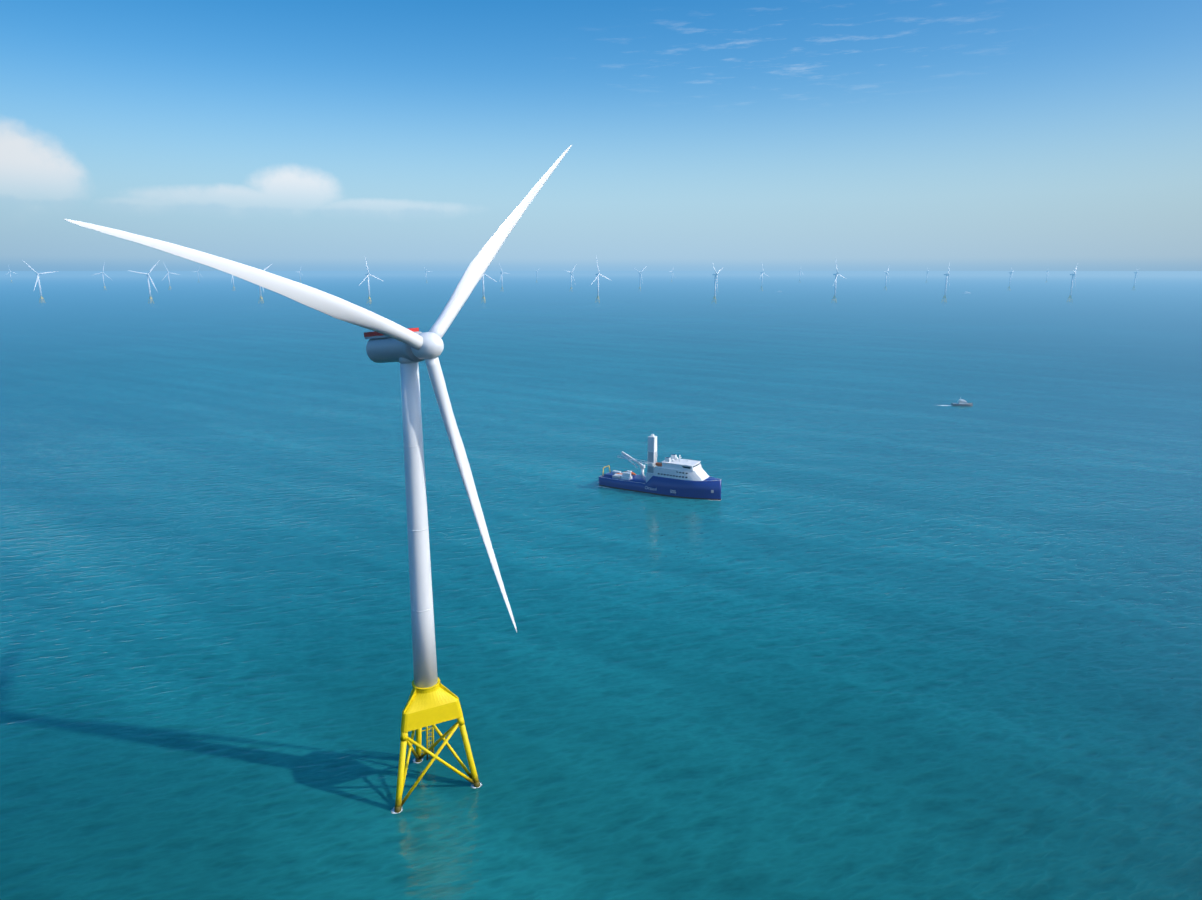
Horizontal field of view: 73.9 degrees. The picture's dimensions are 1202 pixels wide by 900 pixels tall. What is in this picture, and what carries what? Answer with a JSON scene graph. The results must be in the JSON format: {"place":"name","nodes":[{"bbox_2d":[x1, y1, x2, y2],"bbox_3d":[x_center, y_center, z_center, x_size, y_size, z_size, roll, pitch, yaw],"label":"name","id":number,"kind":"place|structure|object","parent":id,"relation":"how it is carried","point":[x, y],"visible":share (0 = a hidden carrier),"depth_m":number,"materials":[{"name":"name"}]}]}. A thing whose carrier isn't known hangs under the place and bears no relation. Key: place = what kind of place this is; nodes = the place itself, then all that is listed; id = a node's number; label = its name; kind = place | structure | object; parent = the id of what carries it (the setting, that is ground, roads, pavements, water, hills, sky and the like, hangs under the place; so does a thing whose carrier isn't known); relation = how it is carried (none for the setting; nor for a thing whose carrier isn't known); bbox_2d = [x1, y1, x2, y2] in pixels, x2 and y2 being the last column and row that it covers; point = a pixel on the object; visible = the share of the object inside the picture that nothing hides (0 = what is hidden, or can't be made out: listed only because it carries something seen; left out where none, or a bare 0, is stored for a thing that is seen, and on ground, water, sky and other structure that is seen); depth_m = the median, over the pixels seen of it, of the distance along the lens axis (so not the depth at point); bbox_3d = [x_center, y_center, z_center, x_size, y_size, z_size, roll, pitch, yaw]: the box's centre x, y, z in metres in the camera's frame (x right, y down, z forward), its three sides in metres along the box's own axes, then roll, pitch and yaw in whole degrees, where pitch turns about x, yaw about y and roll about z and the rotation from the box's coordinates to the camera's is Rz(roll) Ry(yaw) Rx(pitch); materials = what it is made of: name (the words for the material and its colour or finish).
{"place":"outdoors","nodes":[
{"label":"outdoors","id":0,"kind":"place"},
{"bbox_2d":[0,271,1201,899],"bbox_3d":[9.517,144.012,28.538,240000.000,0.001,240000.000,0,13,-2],"label":"sea","id":1,"kind":"structure","parent":0,"point":[876,623],"depth_m":374.80,"materials":[{"name":"teal liquid"}]},
{"bbox_2d":[25,262,57,302],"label":"turbine","id":2,"kind":"object","parent":1,"relation":"in","point":[39,285],"visible":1,"depth_m":3578.35,"materials":[{"name":"white metal"}]},
{"bbox_2d":[93,262,112,289],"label":"turbine","id":3,"kind":"object","parent":1,"relation":"in","point":[103,278],"visible":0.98,"depth_m":5858.60,"materials":[{"name":"white metal"}]},
{"bbox_2d":[128,260,159,303],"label":"turbine","id":4,"kind":"object","parent":1,"relation":"in","point":[149,290],"visible":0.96,"depth_m":3532.73,"materials":[{"name":"white metal"}]},
{"bbox_2d":[163,264,178,289],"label":"turbine","id":5,"kind":"object","parent":1,"relation":"in","point":[168,277],"visible":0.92,"depth_m":5873.43,"materials":[{"name":"white metal"}]},
{"bbox_2d":[258,264,271,303],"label":"turbine","id":6,"kind":"object","parent":1,"relation":"on","point":[261,298],"visible":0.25,"depth_m":3556.29,"materials":[{"name":"white metal"}]},
{"bbox_2d":[360,256,382,303],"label":"turbine","id":7,"kind":"object","parent":1,"relation":"in","point":[367,275],"visible":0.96,"depth_m":3500.20,"materials":[{"name":"white metal"}]},
{"bbox_2d":[394,678,479,812],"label":"jacket","id":8,"kind":"object","parent":1,"relation":"in","point":[438,702],"visible":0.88,"depth_m":224.55,"materials":[{"name":"yellow metal"}]},
{"bbox_2d":[64,145,571,687],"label":"turbine","id":9,"kind":"object","parent":8,"relation":"on","point":[404,347],"visible":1,"depth_m":208.01,"materials":[{"name":"white metal"}]},
{"bbox_2d":[481,274,496,302],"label":"turbine","id":10,"kind":"object","parent":1,"relation":"in","point":[483,297],"visible":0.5,"depth_m":3584.74,"materials":[{"name":"white metal"}]},
{"bbox_2d":[499,263,507,291],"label":"turbine","id":11,"kind":"object","parent":1,"relation":"in","point":[501,273],"visible":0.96,"depth_m":5482.87,"materials":[{"name":"white metal"}]},
{"bbox_2d":[565,264,576,291],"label":"turbine","id":12,"kind":"object","parent":1,"relation":"in","point":[571,278],"visible":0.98,"depth_m":5495.82,"materials":[{"name":"white metal"}]},
{"bbox_2d":[590,256,611,302],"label":"turbine","id":13,"kind":"object","parent":1,"relation":"in","point":[597,277],"visible":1,"depth_m":3594.43,"materials":[{"name":"white metal"}]},
{"bbox_2d":[634,266,646,289],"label":"turbine","id":14,"kind":"object","parent":1,"relation":"on","point":[640,276],"visible":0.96,"depth_m":5510.92,"materials":[{"name":"white metal"}]},
{"bbox_2d":[599,434,721,499],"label":"ship","id":15,"kind":"object","parent":1,"relation":"on","point":[673,475],"visible":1,"depth_m":529.70,"materials":[{"name":"blue metal"}]},
{"bbox_2d":[711,263,720,303],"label":"turbine","id":16,"kind":"object","parent":1,"relation":"in","point":[714,297],"visible":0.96,"depth_m":3551.14,"materials":[{"name":"white metal"}]},
{"bbox_2d":[760,264,768,290],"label":"turbine","id":17,"kind":"object","parent":1,"relation":"in","point":[762,277],"visible":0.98,"depth_m":5688.15,"materials":[{"name":"white metal"}]},
{"bbox_2d":[831,263,844,302],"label":"turbine","id":18,"kind":"object","parent":1,"relation":"in","point":[836,275],"visible":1,"depth_m":3629.19,"materials":[{"name":"white metal"}]},
{"bbox_2d":[883,265,889,290],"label":"turbine","id":19,"kind":"object","parent":1,"relation":"in","point":[886,280],"visible":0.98,"depth_m":5719.61,"materials":[{"name":"white metal"}]},
{"bbox_2d":[941,263,949,302],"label":"turbine","id":20,"kind":"object","parent":1,"relation":"in","point":[947,276],"visible":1,"depth_m":3648.72,"materials":[{"name":"white metal"}]},
{"bbox_2d":[951,397,972,405],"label":"crew boat","id":21,"kind":"object","parent":1,"relation":"on","point":[961,402],"visible":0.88,"depth_m":880.95,"materials":[{"name":"grey"}]},
{"bbox_2d":[1007,268,1012,290],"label":"turbine","id":22,"kind":"object","parent":1,"relation":"in","point":[1010,280],"visible":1,"depth_m":5748.33,"materials":[{"name":"white metal"}]},
{"bbox_2d":[1067,264,1077,302],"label":"turbine","id":23,"kind":"object","parent":1,"relation":"in","point":[1073,275],"visible":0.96,"depth_m":3664.45,"materials":[{"name":"white metal"}]},
{"bbox_2d":[1132,269,1138,290],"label":"turbine","id":24,"kind":"object","parent":1,"relation":"on","point":[1135,280],"visible":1,"depth_m":5777.28,"materials":[{"name":"white metal"}]},
{"bbox_2d":[0,0,1201,270],"label":"sky","id":25,"kind":"structure","parent":0,"point":[288,135],"materials":[{"name":"blue"}]}
]}

